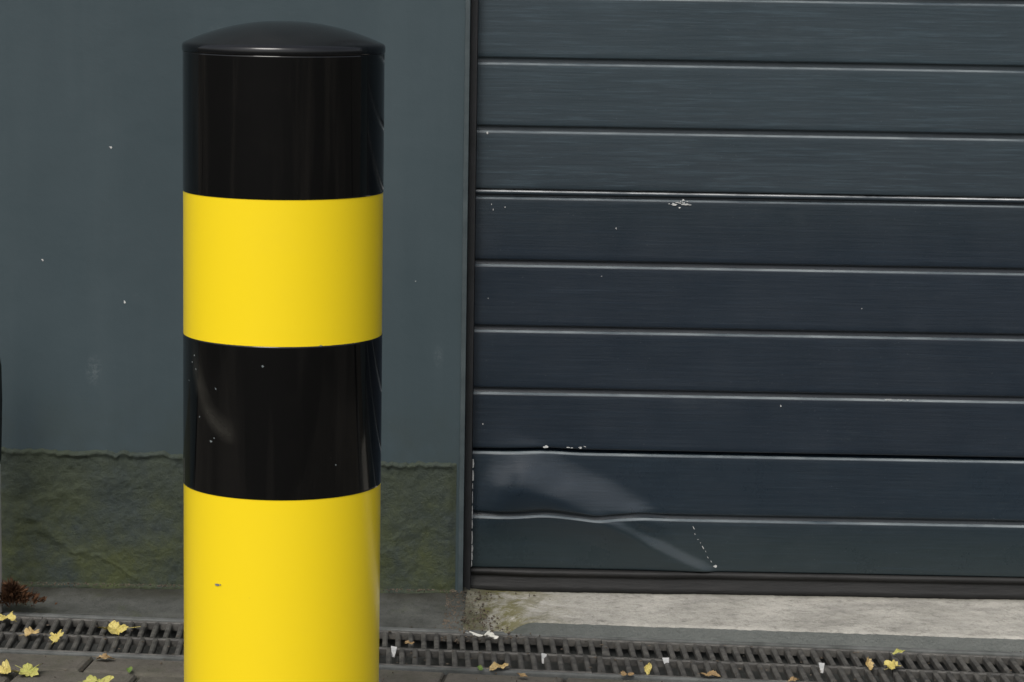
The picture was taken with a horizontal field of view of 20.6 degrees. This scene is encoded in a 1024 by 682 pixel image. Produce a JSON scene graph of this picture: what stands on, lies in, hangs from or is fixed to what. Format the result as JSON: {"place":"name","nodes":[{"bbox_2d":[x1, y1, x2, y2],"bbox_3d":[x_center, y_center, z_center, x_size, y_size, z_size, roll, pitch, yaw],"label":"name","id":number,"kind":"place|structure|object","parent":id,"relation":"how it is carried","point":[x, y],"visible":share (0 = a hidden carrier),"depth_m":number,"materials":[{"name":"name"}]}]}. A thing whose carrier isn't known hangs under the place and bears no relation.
{"place":"outdoors","nodes":[
{"label":"outdoors","id":0,"kind":"place"},
{"bbox_2d":[76,614,565,681],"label":"ground","id":1,"kind":"structure","parent":0,"point":[443,679],"depth_m":4.70,"materials":[{"name":"grey concrete"}]},
{"bbox_2d":[2,586,465,629],"bbox_3d":[-1.804,0.435,5.201,3.459,0.038,0.200,1,8,4],"label":"concrete path edge","id":2,"kind":"object","parent":1,"relation":"on","point":[419,610],"visible":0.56,"depth_m":5.08,"materials":[{"name":"grey concrete"}]},
{"bbox_2d":[0,577,56,606],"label":"dry weed","id":3,"kind":"object","parent":2,"relation":"on","point":[12,590],"visible":1,"depth_m":5.03,"materials":[{"name":"brown plant"}]},
{"bbox_2d":[0,0,1023,651],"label":"garage building","id":4,"kind":"structure","parent":1,"relation":"on","point":[702,318],"depth_m":5.08,"materials":[{"name":"paint"}]},
{"bbox_2d":[470,0,1023,599],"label":"door","id":5,"kind":"structure","parent":4,"relation":"in","point":[749,302],"depth_m":5.09,"materials":[{"name":"paint"}]},
{"bbox_2d":[0,612,1023,681],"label":"drain channel","id":6,"kind":"object","parent":1,"relation":"in","point":[487,663],"depth_m":4.92,"materials":[{"name":"metal"}]},
{"bbox_2d":[0,361,1,612],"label":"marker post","id":7,"kind":"object","parent":6,"relation":"on","point":[0,484],"visible":1,"depth_m":5.00,"materials":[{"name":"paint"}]},
{"bbox_2d":[0,616,42,648],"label":"drain grating","id":8,"kind":"object","parent":6,"relation":"in","point":[12,636],"visible":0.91,"depth_m":4.96,"materials":[{"name":"metal"}]},
{"bbox_2d":[0,611,15,620],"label":"fallen leaf","id":9,"kind":"object","parent":8,"relation":"on","point":[11,616],"visible":1,"depth_m":4.99,"materials":[{"name":"yellow plant"}]},
{"bbox_2d":[9,617,183,656],"bbox_3d":[-0.601,0.523,4.896,0.498,0.015,0.229,2,8,6],"label":"drain grating","id":10,"kind":"object","parent":6,"relation":"on","point":[89,638],"visible":0.52,"depth_m":4.90,"materials":[{"name":"metal"}]},
{"bbox_2d":[19,627,39,635],"bbox_3d":[-0.834,0.506,4.890,0.035,0.014,0.030,3,9,13],"label":"fallen leaf","id":11,"kind":"object","parent":10,"relation":"on","point":[28,631],"visible":1,"depth_m":4.89,"materials":[{"name":"brown plant"}]},
{"bbox_2d":[49,629,63,643],"bbox_3d":[-0.787,0.511,4.862,0.031,0.008,0.037,1,45,29],"label":"fallen leaf","id":12,"kind":"object","parent":10,"relation":"on","point":[53,637],"visible":1,"depth_m":4.86,"materials":[{"name":"yellow plant"}]},
{"bbox_2d":[97,620,140,634],"bbox_3d":[-0.687,0.501,4.923,0.075,0.014,0.044,0,21,-8],"label":"fallen leaf","id":13,"kind":"object","parent":10,"relation":"on","point":[114,627],"visible":1,"depth_m":4.92,"materials":[{"name":"yellow plant"}]},
{"bbox_2d":[379,630,600,672],"bbox_3d":[-0.103,0.538,4.848,0.499,0.015,0.229,2,8,6],"label":"drain grating","id":14,"kind":"object","parent":6,"relation":"in","point":[565,643],"visible":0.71,"depth_m":4.85,"materials":[{"name":"metal"}]},
{"bbox_2d":[391,646,396,656],"bbox_3d":[-0.203,0.534,4.839,0.011,0.019,0.004,4,-11,7],"label":"white chip","id":15,"kind":"object","parent":14,"relation":"on","point":[393,649],"visible":1,"depth_m":4.84,"materials":[{"name":"paint"}]},
{"bbox_2d":[465,631,498,638],"bbox_3d":[-0.053,0.512,4.914,0.060,0.012,0.015,3,15,6],"label":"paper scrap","id":16,"kind":"object","parent":14,"relation":"on","point":[490,634],"visible":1,"depth_m":4.91,"materials":[{"name":"white paper"}]},
{"bbox_2d":[541,653,546,663],"bbox_3d":[0.054,0.542,4.809,0.010,0.018,0.004,8,-12,-3],"label":"white chip","id":17,"kind":"object","parent":14,"relation":"on","point":[543,655],"visible":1,"depth_m":4.81,"materials":[{"name":"paint"}]},
{"bbox_2d":[489,661,507,669],"bbox_3d":[-0.024,0.544,4.713,0.042,0.010,0.021,-8,23,-20],"label":"fallen leaf","id":18,"kind":"object","parent":6,"relation":"on","point":[494,665],"visible":1,"depth_m":4.71,"materials":[{"name":"brown plant"}]},
{"bbox_2d":[593,640,890,681],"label":"drain grating","id":19,"kind":"object","parent":6,"relation":"on","point":[845,669],"visible":0.99,"depth_m":4.81,"materials":[{"name":"metal"}]},
{"bbox_2d":[644,662,651,674],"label":"fallen leaf","id":20,"kind":"object","parent":19,"relation":"on","point":[648,668],"visible":1,"depth_m":4.72,"materials":[{"name":"yellow plant"}]},
{"bbox_2d":[662,658,668,663],"bbox_3d":[0.263,0.549,4.788,0.012,0.021,0.004,-8,-11,-2],"label":"white chip","id":21,"kind":"object","parent":19,"relation":"on","point":[665,660],"visible":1,"depth_m":4.79,"materials":[{"name":"paint"}]},
{"bbox_2d":[698,670,720,676],"bbox_3d":[0.328,0.554,4.686,0.040,0.009,0.018,3,17,-6],"label":"fallen leaf","id":22,"kind":"object","parent":19,"relation":"on","point":[712,673],"visible":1,"depth_m":4.69,"materials":[{"name":"brown plant"}]},
{"bbox_2d":[818,662,824,672],"bbox_3d":[0.525,0.554,4.776,0.011,0.018,0.004,3,-12,-6],"label":"white chip","id":23,"kind":"object","parent":19,"relation":"on","point":[821,666],"visible":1,"depth_m":4.78,"materials":[{"name":"paint"}]},
{"bbox_2d":[866,657,873,669],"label":"fallen leaf","id":24,"kind":"object","parent":19,"relation":"on","point":[869,664],"visible":1,"depth_m":4.77,"materials":[{"name":"brown plant"}]},
{"bbox_2d":[884,660,900,669],"bbox_3d":[0.639,0.547,4.760,0.035,0.011,0.031,-1,9,-15],"label":"fallen leaf","id":25,"kind":"object","parent":19,"relation":"on","point":[893,664],"visible":1,"depth_m":4.77,"materials":[{"name":"yellow plant"}]},
{"bbox_2d":[788,676,798,681],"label":"fallen leaf","id":26,"kind":"object","parent":6,"relation":"on","point":[793,679],"visible":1,"depth_m":4.67,"materials":[{"name":"brown plant"}]},
{"bbox_2d":[889,651,1023,681],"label":"drain grating","id":27,"kind":"object","parent":6,"relation":"in","point":[926,673],"visible":1,"depth_m":4.79,"materials":[{"name":"metal"}]},
{"bbox_2d":[893,648,904,654],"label":"fallen leaf","id":28,"kind":"object","parent":27,"relation":"on","point":[897,650],"visible":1,"depth_m":4.85,"materials":[{"name":"yellow plant"}]},
{"bbox_2d":[0,653,660,681],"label":"pavement","id":29,"kind":"structure","parent":0,"point":[51,667],"depth_m":4.68,"materials":[{"name":"concrete"}]},
{"bbox_2d":[0,659,14,673],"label":"fallen leaf","id":30,"kind":"object","parent":29,"relation":"on","point":[5,668],"visible":1,"depth_m":4.64,"materials":[{"name":"yellow plant"}]},
{"bbox_2d":[15,663,40,676],"bbox_3d":[-0.799,0.540,4.643,0.061,0.011,0.051,13,29,39],"label":"fallen leaf","id":31,"kind":"object","parent":29,"relation":"on","point":[27,669],"visible":1,"depth_m":4.64,"materials":[{"name":"yellow plant"}]},
{"bbox_2d":[83,675,113,681],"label":"fallen leaf","id":32,"kind":"object","parent":29,"relation":"on","point":[91,678],"visible":1,"depth_m":4.59,"materials":[{"name":"yellow plant"}]},
{"bbox_2d":[93,653,115,659],"bbox_3d":[-0.686,0.531,4.734,0.040,0.009,0.018,2,17,-5],"label":"fallen leaf","id":33,"kind":"object","parent":29,"relation":"on","point":[104,656],"visible":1,"depth_m":4.74,"materials":[{"name":"brown plant"}]},
{"bbox_2d":[182,21,385,681],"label":"bollard","id":34,"kind":"object","parent":29,"relation":"on","point":[283,156],"visible":1,"depth_m":3.77,"materials":[{"name":"yellow metal"}]},
{"bbox_2d":[3,581,1023,681],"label":"grit","id":35,"kind":"object","parent":29,"relation":"on","point":[444,620],"visible":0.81,"depth_m":5.03,"materials":[{"name":"grey gravel"}]},
{"bbox_2d":[619,670,633,675],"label":"fallen leaf","id":36,"kind":"object","parent":29,"relation":"on","point":[623,673],"visible":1,"depth_m":4.68,"materials":[{"name":"brown plant"}]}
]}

